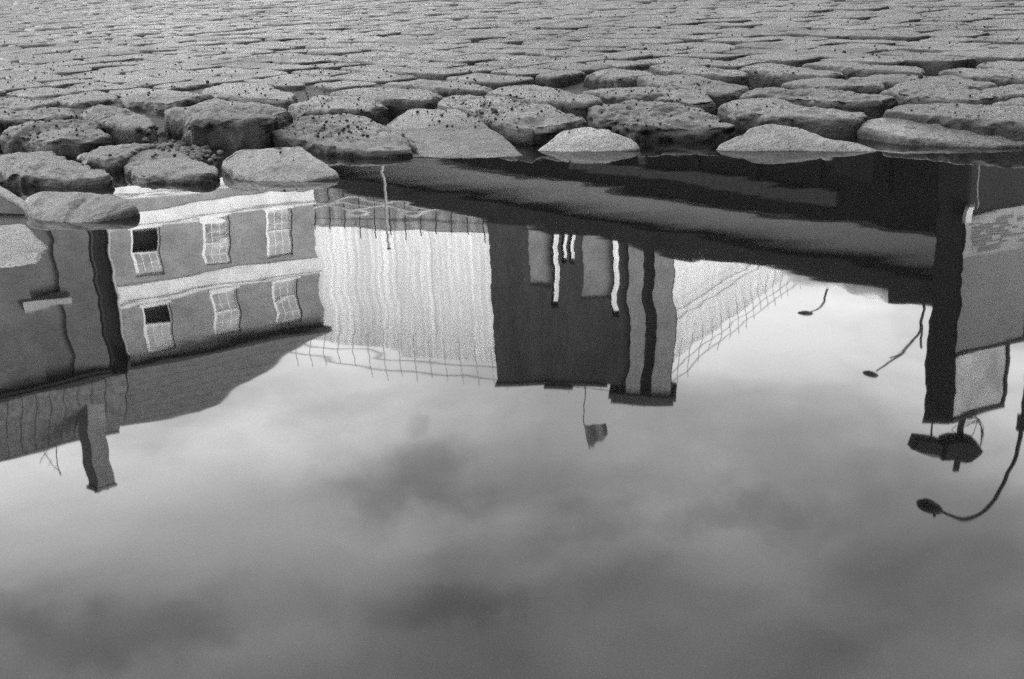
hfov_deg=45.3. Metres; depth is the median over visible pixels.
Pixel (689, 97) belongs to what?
granite sett
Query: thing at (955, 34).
granite sett
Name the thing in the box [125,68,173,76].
granite sett
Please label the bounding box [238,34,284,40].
granite sett
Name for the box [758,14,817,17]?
granite sett
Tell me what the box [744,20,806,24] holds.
granite sett
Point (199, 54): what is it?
granite sett
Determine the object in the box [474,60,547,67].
granite sett
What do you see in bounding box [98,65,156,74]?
granite sett
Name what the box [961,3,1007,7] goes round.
granite sett
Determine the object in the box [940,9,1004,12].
granite sett
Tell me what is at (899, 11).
granite sett
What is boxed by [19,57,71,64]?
granite sett
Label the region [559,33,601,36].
granite sett
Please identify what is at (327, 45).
granite sett
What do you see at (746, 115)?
granite sett
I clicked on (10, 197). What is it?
granite sett
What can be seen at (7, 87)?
granite sett
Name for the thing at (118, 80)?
granite sett
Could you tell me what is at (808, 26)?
granite sett
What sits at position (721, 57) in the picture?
granite sett
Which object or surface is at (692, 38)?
granite sett
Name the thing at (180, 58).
granite sett
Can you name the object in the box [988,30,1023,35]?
granite sett
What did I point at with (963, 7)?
granite sett
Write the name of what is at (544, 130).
granite sett
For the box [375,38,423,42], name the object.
granite sett
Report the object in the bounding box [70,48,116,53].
granite sett
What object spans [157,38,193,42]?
granite sett
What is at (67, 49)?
granite sett
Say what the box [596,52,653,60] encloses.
granite sett
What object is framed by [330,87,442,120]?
granite sett
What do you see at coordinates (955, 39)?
granite sett
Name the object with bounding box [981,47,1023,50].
granite sett
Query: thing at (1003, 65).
granite sett
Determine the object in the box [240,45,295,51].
granite sett
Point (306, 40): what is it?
granite sett
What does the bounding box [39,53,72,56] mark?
granite sett
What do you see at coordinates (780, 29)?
granite sett
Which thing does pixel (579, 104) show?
granite sett
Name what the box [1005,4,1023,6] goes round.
granite sett
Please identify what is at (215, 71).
granite sett
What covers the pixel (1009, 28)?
granite sett
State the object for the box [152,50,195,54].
granite sett
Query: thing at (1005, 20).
granite sett
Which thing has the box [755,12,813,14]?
granite sett
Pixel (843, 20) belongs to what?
granite sett
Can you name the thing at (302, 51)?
granite sett
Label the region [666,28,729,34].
granite sett
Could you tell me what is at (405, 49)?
granite sett
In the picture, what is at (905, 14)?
granite sett
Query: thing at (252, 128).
granite sett
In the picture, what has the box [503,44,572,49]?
granite sett
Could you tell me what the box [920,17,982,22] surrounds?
granite sett
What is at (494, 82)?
granite sett
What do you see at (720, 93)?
granite sett
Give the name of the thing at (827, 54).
granite sett
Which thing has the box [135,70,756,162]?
gravel
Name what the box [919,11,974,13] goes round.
granite sett
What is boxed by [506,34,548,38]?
granite sett
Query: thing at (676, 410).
water
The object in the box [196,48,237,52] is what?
granite sett
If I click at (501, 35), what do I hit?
granite sett
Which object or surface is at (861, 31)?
granite sett
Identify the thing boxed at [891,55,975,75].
granite sett
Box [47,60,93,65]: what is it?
granite sett
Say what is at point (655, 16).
granite sett
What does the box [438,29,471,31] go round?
granite sett
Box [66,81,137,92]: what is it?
granite sett
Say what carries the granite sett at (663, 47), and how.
on the ground
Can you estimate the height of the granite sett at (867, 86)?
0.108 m
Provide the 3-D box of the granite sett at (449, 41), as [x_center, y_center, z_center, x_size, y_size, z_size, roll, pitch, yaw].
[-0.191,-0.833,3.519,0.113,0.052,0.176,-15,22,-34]
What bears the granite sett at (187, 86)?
on the ground
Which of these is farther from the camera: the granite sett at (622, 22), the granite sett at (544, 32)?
the granite sett at (622, 22)
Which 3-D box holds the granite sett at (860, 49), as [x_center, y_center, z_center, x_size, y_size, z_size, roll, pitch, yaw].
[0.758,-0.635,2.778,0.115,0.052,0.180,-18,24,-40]
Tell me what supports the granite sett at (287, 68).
on the ground
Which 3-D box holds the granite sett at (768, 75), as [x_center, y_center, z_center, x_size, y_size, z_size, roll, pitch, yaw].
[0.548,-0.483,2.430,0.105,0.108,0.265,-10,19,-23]
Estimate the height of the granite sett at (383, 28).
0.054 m
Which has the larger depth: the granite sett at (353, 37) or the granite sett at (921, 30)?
the granite sett at (353, 37)
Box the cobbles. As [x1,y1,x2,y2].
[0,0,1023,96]
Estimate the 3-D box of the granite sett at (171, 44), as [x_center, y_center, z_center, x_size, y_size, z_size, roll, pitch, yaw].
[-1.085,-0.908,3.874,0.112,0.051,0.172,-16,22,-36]
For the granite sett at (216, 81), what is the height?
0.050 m
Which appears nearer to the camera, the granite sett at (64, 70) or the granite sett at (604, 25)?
the granite sett at (64, 70)
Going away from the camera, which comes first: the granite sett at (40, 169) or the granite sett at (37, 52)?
the granite sett at (40, 169)
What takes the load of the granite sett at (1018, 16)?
on the ground
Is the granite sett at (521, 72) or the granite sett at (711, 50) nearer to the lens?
the granite sett at (521, 72)
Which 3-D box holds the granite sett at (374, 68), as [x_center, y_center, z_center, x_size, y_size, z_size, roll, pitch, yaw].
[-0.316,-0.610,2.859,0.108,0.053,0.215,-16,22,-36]
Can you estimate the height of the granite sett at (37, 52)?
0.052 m
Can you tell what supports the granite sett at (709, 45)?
on the ground
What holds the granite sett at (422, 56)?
on the ground
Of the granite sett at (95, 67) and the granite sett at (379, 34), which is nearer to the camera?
the granite sett at (95, 67)
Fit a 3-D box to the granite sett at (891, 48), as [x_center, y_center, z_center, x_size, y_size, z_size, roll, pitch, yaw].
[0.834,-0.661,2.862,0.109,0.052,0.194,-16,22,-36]
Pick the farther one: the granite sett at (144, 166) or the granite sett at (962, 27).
the granite sett at (962, 27)
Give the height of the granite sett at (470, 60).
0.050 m
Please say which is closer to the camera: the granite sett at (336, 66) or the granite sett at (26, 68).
the granite sett at (336, 66)
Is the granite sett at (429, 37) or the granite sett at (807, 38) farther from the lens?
the granite sett at (429, 37)
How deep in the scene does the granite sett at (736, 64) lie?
2.57 m
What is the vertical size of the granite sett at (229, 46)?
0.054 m
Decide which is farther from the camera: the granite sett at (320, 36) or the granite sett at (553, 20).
the granite sett at (553, 20)
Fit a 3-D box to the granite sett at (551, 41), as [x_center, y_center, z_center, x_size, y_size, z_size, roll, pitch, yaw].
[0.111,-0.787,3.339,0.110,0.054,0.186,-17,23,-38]
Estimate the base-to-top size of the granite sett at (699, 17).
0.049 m
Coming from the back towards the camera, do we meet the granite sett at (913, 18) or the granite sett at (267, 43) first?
the granite sett at (267, 43)
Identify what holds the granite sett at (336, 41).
on the ground
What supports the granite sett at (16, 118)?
on the ground
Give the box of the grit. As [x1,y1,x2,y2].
[1,2,1023,159]
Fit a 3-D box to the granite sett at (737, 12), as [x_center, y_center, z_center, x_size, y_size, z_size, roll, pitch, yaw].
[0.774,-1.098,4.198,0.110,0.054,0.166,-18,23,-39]
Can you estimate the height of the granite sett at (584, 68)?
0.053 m
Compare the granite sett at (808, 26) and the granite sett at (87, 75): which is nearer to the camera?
the granite sett at (87, 75)
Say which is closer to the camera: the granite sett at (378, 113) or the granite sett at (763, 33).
the granite sett at (378, 113)
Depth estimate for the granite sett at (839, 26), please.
3.36 m
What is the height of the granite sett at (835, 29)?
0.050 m
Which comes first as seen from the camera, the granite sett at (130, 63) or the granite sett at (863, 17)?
the granite sett at (130, 63)
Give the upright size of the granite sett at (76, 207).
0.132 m
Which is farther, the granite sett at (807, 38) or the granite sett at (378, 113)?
the granite sett at (807, 38)
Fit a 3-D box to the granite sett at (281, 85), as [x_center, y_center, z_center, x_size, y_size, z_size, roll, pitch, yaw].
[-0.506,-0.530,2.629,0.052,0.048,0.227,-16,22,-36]
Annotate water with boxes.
[0,120,1023,678]
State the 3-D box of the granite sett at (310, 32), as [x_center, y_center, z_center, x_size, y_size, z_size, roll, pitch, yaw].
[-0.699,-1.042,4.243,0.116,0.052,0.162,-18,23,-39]
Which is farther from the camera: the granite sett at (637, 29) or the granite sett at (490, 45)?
the granite sett at (637, 29)
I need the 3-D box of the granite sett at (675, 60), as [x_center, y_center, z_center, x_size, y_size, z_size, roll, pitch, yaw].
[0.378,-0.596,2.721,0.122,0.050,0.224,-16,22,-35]
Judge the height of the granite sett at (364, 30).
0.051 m
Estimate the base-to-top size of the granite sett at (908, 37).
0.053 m
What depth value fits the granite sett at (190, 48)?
3.71 m
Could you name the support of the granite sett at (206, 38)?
on the ground
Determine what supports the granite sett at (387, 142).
on the ground
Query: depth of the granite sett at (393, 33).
4.02 m
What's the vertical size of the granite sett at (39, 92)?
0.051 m
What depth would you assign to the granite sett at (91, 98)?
2.45 m
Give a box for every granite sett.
[0,53,44,62]
[0,61,20,65]
[0,65,34,70]
[0,70,40,79]
[0,78,15,82]
[0,80,44,92]
[0,97,58,110]
[0,107,77,131]
[0,119,111,157]
[0,151,113,187]
[0,186,26,211]
[0,224,47,267]
[1,49,36,52]
[6,73,77,83]
[7,87,77,97]
[13,64,54,70]
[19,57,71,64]
[21,49,57,54]
[23,191,139,222]
[24,46,56,49]
[29,65,92,75]
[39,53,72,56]
[43,79,99,88]
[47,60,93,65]
[48,46,91,52]
[55,91,118,107]
[59,53,109,60]
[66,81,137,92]
[67,71,120,79]
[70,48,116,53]
[76,63,125,70]
[77,143,150,173]
[80,104,158,145]
[81,44,117,47]
[83,56,135,63]
[93,75,153,84]
[98,45,131,50]
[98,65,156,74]
[99,50,140,56]
[101,39,147,45]
[108,60,159,65]
[109,88,180,97]
[119,91,214,116]
[121,54,161,59]
[122,77,186,88]
[122,147,219,183]
[124,46,176,53]
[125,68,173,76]
[127,41,165,46]
[135,61,177,68]
[143,54,204,62]
[145,42,189,47]
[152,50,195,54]
[153,70,216,80]
[153,81,210,91]
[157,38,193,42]
[162,62,221,70]
[164,98,292,149]
[174,46,219,50]
[177,51,222,56]
[182,41,224,45]
[182,58,236,64]
[185,35,236,41]
[191,76,251,85]
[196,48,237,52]
[196,67,241,75]
[201,82,297,110]
[202,53,253,59]
[213,44,242,48]
[217,38,262,44]
[218,61,279,68]
[220,69,288,78]
[222,147,338,181]
[225,48,274,54]
[228,55,291,62]
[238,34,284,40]
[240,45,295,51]
[244,79,305,90]
[247,41,284,44]
[254,53,304,56]
[260,64,318,73]
[265,36,304,41]
[265,74,340,85]
[271,113,412,157]
[272,42,321,48]
[272,58,330,64]
[275,49,311,53]
[280,33,309,36]
[285,39,318,41]
[288,95,388,125]
[289,30,328,34]
[289,55,342,58]
[291,69,357,76]
[297,33,341,39]
[305,43,359,48]
[307,48,361,55]
[307,62,360,69]
[312,39,354,42]
[313,30,359,34]
[313,81,377,91]
[326,34,368,40]
[327,55,365,62]
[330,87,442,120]
[334,71,417,83]
[340,64,406,72]
[342,51,409,56]
[343,28,381,32]
[344,33,389,36]
[344,45,391,52]
[346,42,389,45]
[353,36,394,42]
[354,55,428,66]
[368,29,417,35]
[371,46,437,54]
[372,26,415,30]
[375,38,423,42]
[382,42,427,46]
[383,79,491,97]
[386,35,410,37]
[386,108,520,157]
[391,67,471,79]
[400,35,447,39]
[401,30,443,35]
[404,53,456,61]
[405,24,451,27]
[406,62,468,67]
[410,43,467,50]
[411,27,450,30]
[418,39,470,43]
[422,50,477,55]
[432,31,478,35]
[432,56,494,65]
[437,94,586,145]
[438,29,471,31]
[441,35,496,42]
[443,23,486,26]
[445,25,492,29]
[446,73,534,89]
[448,47,500,53]
[453,65,516,73]
[457,53,515,57]
[459,42,515,48]
[466,32,516,37]
[467,28,522,33]
[472,23,502,27]
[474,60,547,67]
[478,38,535,44]
[487,48,545,55]
[487,85,603,121]
[489,27,536,30]
[490,67,555,81]
[495,55,550,60]
[498,22,549,28]
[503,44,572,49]
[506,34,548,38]
[509,30,569,34]
[517,21,560,23]
[522,38,581,45]
[525,50,606,57]
[526,30,578,31]
[528,62,608,77]
[529,18,574,21]
[535,56,604,63]
[535,70,584,88]
[536,35,596,41]
[538,127,639,151]
[540,24,586,29]
[547,22,601,26]
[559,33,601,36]
[565,20,609,21]
[566,47,632,52]
[570,28,630,34]
[570,42,640,47]
[578,27,628,29]
[579,38,626,42]
[582,86,663,103]
[583,18,630,20]
[583,68,654,89]
[586,60,651,69]
[586,99,734,142]
[587,23,616,27]
[594,34,650,38]
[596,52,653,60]
[600,20,636,23]
[615,23,670,28]
[615,30,665,34]
[616,49,687,57]
[620,28,668,30]
[622,38,684,44]
[623,18,664,20]
[625,14,680,17]
[626,21,666,23]
[626,44,692,50]
[636,57,723,67]
[636,74,748,115]
[648,63,749,89]
[649,34,717,42]
[654,86,716,114]
[657,31,702,34]
[661,25,720,29]
[662,20,707,24]
[664,13,716,15]
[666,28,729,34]
[667,42,734,48]
[669,53,747,60]
[673,15,722,19]
[683,47,733,53]
[690,18,750,22]
[698,22,762,27]
[703,37,780,44]
[704,34,762,37]
[710,13,769,18]
[710,59,766,69]
[716,10,761,14]
[716,124,876,151]
[717,98,868,137]
[718,27,753,30]
[722,30,782,36]
[723,48,812,55]
[734,17,771,20]
[734,42,819,49]
[736,54,823,66]
[738,87,897,119]
[739,63,844,89]
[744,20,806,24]
[747,27,808,31]
[754,24,817,29]
[754,36,827,40]
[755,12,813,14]
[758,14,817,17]
[767,17,819,21]
[776,40,841,45]
[781,29,857,38]
[781,77,885,94]
[785,8,830,12]
[802,49,901,58]
[802,61,925,79]
[803,21,861,25]
[808,14,877,19]
[811,24,881,29]
[811,45,888,53]
[812,12,873,16]
[815,29,854,30]
[817,18,863,22]
[819,58,904,65]
[821,39,906,45]
[831,10,873,11]
[834,5,888,10]
[839,43,898,50]
[847,74,997,90]
[849,32,929,41]
[854,30,920,33]
[855,23,915,27]
[857,118,1023,147]
[859,18,909,23]
[870,16,926,21]
[872,10,922,13]
[874,13,931,16]
[874,50,936,55]
[877,27,938,33]
[879,80,1003,105]
[880,8,941,12]
[883,103,1023,140]
[889,6,929,8]
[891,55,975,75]
[895,41,990,46]
[897,45,989,52]
[901,21,971,25]
[911,25,984,29]
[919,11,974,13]
[919,36,979,42]
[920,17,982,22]
[922,31,988,37]
[927,12,994,19]
[932,6,998,10]
[933,29,983,32]
[935,51,1023,65]
[937,68,1023,86]
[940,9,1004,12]
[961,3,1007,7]
[968,22,1023,27]
[972,19,1023,22]
[972,38,1023,44]
[975,11,1023,15]
[976,60,1023,69]
[977,34,1023,37]
[978,26,1023,31]
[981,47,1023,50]
[982,44,1023,48]
[983,84,1023,100]
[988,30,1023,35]
[991,97,1023,105]
[992,14,1023,18]
[994,7,1023,10]
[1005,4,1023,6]
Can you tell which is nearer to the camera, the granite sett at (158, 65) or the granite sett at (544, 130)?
the granite sett at (544, 130)
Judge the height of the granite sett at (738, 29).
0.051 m
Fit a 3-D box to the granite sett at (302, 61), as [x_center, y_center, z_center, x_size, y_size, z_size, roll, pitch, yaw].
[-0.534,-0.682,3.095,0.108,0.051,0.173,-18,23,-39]
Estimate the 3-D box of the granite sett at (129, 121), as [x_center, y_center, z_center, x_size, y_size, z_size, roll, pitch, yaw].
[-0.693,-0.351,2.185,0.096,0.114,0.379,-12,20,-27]
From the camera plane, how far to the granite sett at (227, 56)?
3.34 m
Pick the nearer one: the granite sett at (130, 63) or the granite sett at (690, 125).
the granite sett at (690, 125)
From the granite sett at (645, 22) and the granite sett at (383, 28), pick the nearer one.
the granite sett at (645, 22)
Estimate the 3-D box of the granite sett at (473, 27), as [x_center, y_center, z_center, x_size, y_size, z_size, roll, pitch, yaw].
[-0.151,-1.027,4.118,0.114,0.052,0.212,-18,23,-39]
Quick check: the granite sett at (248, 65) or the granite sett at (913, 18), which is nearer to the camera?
the granite sett at (248, 65)
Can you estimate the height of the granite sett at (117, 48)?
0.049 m
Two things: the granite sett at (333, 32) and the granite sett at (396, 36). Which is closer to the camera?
the granite sett at (396, 36)
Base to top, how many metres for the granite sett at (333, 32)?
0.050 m
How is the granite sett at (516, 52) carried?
on the ground
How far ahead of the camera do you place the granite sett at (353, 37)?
3.86 m
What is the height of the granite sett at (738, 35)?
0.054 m
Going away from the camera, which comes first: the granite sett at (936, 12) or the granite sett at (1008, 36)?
the granite sett at (1008, 36)
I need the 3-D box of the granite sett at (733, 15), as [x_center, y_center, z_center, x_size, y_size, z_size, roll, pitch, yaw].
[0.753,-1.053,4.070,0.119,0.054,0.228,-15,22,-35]
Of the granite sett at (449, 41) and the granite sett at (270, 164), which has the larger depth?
the granite sett at (449, 41)
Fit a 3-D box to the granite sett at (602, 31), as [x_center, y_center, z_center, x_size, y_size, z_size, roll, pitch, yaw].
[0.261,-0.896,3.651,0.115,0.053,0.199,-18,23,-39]
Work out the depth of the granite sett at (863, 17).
3.71 m
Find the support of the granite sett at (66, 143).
on the ground
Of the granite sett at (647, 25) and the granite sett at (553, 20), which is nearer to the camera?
the granite sett at (647, 25)
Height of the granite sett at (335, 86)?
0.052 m
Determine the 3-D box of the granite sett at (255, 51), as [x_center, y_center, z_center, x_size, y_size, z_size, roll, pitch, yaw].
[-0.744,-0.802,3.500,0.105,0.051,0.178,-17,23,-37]
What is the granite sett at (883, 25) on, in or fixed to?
on the ground
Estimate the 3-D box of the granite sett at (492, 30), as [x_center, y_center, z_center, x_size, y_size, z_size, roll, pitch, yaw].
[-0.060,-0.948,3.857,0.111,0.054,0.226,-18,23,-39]
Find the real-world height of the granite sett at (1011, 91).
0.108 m
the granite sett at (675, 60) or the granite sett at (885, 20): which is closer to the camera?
the granite sett at (675, 60)
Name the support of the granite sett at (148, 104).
on the ground
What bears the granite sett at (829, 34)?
on the ground
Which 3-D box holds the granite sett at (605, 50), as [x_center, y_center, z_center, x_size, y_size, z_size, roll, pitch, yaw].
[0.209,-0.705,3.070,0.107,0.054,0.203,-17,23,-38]
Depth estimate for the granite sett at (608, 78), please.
2.46 m
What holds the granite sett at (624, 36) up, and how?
on the ground
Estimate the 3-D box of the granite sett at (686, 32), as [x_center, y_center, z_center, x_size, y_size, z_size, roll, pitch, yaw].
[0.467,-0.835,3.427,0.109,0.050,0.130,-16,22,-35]
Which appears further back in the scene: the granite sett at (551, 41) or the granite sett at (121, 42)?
the granite sett at (121, 42)
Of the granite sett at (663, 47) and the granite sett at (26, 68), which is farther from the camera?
the granite sett at (26, 68)
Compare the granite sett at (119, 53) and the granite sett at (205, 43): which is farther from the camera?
the granite sett at (205, 43)
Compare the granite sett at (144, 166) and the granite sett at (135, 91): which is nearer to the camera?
the granite sett at (144, 166)
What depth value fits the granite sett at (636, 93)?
2.15 m
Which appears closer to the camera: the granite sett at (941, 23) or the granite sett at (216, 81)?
the granite sett at (216, 81)
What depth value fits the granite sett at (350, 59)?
3.10 m
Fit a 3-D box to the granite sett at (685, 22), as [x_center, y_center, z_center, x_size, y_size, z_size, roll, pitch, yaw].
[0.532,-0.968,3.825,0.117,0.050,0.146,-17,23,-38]
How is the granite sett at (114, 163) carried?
on the ground
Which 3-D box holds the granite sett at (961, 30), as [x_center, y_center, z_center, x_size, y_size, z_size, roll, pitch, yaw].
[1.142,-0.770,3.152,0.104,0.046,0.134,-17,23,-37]
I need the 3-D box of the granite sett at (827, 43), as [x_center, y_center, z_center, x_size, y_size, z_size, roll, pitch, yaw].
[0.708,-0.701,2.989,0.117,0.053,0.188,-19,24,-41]
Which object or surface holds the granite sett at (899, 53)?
on the ground
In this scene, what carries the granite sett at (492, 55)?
on the ground
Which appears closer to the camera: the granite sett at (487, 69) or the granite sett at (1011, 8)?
the granite sett at (487, 69)
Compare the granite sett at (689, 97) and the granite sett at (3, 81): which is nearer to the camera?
the granite sett at (689, 97)
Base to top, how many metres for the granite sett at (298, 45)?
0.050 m
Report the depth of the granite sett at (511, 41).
3.43 m
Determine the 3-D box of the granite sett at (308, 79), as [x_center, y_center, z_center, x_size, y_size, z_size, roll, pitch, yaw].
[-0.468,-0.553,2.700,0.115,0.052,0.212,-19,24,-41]
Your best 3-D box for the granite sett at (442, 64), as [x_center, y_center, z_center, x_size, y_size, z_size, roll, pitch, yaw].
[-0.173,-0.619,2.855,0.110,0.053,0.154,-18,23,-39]
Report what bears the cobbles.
on the ground
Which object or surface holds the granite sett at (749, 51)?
on the ground
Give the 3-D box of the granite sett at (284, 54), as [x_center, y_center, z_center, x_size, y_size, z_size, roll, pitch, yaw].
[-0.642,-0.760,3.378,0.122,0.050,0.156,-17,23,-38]
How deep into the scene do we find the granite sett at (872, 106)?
2.02 m
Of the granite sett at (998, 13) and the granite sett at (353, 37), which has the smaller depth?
the granite sett at (998, 13)
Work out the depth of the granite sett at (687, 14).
4.19 m
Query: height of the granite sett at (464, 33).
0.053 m
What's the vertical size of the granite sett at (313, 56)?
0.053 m
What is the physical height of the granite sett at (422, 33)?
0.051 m
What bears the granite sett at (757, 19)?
on the ground
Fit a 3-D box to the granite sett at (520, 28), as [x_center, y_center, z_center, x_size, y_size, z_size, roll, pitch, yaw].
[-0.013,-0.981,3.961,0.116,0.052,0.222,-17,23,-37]
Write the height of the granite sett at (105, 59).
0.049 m
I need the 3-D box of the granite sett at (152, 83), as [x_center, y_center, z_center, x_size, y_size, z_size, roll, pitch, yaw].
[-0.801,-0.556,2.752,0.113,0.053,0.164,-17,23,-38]
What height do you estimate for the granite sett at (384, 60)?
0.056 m
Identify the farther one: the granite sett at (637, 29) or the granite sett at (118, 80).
the granite sett at (637, 29)
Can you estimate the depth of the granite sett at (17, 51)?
3.91 m
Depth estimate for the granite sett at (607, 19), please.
4.19 m
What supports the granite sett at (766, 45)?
on the ground
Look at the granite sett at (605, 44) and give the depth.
3.16 m
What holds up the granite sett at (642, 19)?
on the ground
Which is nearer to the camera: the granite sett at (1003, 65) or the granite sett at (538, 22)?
the granite sett at (1003, 65)
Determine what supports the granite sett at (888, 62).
on the ground
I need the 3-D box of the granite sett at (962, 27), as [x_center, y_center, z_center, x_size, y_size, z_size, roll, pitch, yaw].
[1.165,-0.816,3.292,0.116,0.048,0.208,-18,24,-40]
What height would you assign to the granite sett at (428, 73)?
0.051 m
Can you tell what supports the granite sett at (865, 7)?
on the ground
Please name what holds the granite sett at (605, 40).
on the ground
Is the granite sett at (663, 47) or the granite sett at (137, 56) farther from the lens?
the granite sett at (137, 56)
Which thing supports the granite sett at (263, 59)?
on the ground
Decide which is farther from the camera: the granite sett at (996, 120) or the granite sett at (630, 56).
the granite sett at (630, 56)
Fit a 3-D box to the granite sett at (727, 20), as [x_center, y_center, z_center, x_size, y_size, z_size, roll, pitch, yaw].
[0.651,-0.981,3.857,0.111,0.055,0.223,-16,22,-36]
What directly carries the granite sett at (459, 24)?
on the ground
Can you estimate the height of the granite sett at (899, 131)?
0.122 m
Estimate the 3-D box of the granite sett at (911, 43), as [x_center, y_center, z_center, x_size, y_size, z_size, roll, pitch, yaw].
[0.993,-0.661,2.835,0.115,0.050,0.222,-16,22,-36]
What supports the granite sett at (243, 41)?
on the ground
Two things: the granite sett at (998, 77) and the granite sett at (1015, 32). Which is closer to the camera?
the granite sett at (998, 77)
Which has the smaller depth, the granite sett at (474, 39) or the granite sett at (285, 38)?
the granite sett at (474, 39)
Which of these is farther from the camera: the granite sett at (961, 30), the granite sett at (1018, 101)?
the granite sett at (961, 30)
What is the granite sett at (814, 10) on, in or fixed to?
on the ground
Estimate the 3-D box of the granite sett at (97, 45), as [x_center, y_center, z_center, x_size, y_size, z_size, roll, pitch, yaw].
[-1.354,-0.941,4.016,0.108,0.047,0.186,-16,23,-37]
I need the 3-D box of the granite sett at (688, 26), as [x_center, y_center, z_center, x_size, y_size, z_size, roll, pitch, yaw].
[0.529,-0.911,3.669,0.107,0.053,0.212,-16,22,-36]
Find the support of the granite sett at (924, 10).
on the ground
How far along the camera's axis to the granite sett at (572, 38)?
3.43 m
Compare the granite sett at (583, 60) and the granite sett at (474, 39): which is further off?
the granite sett at (474, 39)
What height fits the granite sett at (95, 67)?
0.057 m
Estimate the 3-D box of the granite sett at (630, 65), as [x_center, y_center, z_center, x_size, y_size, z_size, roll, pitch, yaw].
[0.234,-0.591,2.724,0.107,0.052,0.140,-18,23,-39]
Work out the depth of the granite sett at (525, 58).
2.92 m
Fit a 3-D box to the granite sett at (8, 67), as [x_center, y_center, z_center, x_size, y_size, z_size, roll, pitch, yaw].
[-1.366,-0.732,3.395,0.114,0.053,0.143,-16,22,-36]
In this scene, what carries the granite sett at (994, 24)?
on the ground
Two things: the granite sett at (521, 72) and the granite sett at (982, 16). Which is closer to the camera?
the granite sett at (521, 72)
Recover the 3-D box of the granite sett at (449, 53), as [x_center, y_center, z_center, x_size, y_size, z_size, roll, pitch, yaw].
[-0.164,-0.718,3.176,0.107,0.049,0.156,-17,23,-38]
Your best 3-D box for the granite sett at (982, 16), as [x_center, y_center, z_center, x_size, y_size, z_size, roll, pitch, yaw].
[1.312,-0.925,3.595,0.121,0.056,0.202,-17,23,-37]
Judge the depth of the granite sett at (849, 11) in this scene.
4.00 m
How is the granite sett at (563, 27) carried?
on the ground
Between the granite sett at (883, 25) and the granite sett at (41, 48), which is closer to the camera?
the granite sett at (883, 25)
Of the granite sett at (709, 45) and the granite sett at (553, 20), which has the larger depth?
the granite sett at (553, 20)
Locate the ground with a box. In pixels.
[0,1,939,142]
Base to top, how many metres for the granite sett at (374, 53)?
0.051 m
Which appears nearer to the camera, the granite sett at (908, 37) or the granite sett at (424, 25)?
the granite sett at (908, 37)
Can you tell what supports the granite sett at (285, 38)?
on the ground
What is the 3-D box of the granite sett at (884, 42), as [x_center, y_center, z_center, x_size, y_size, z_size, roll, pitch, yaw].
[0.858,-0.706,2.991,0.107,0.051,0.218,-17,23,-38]
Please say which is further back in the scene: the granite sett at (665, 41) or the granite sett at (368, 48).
the granite sett at (368, 48)
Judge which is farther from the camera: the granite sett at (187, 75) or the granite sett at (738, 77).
the granite sett at (187, 75)
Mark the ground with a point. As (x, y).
(301, 95)
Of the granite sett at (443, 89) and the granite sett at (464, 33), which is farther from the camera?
the granite sett at (464, 33)
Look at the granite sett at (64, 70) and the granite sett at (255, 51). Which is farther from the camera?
the granite sett at (255, 51)
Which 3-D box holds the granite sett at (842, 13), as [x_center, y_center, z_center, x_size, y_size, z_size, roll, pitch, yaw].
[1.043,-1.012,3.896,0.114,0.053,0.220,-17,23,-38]
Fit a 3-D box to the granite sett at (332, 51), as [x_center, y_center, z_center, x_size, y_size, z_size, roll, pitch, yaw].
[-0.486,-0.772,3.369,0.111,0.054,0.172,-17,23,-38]
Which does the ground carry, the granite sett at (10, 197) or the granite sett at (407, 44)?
the granite sett at (407, 44)
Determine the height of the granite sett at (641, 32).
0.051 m
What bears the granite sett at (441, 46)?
on the ground
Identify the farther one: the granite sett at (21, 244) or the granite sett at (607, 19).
the granite sett at (607, 19)
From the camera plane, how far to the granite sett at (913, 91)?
1.98 m
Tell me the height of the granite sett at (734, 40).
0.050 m
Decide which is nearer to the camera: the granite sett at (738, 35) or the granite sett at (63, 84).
the granite sett at (63, 84)
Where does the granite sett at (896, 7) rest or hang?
on the ground
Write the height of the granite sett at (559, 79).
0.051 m
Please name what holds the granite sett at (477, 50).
on the ground
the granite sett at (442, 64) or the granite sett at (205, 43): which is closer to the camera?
the granite sett at (442, 64)
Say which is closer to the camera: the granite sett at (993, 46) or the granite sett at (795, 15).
the granite sett at (993, 46)
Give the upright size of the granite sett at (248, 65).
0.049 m
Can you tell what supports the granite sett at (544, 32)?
on the ground
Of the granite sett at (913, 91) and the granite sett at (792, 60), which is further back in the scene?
the granite sett at (792, 60)
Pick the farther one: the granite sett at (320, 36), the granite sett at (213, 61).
the granite sett at (320, 36)
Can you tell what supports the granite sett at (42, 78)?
on the ground
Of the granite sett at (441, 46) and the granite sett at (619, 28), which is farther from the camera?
the granite sett at (619, 28)
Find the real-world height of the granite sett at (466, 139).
0.146 m
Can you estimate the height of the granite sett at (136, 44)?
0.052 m
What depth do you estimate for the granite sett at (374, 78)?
2.65 m
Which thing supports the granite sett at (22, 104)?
on the ground
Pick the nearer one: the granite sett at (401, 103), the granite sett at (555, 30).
the granite sett at (401, 103)
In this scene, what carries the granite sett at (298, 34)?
on the ground
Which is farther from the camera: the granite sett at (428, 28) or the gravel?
the granite sett at (428, 28)
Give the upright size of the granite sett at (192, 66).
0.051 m
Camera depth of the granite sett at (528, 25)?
4.03 m
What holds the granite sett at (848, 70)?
on the ground
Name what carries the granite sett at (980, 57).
on the ground
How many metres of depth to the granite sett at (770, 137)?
1.77 m
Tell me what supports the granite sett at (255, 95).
on the ground
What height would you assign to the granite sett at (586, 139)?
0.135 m
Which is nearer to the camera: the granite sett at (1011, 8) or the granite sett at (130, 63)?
the granite sett at (130, 63)
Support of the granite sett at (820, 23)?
on the ground
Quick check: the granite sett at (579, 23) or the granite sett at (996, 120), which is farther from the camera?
the granite sett at (579, 23)
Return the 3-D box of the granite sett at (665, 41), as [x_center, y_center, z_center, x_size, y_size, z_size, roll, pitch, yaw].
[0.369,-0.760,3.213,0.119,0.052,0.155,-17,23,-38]

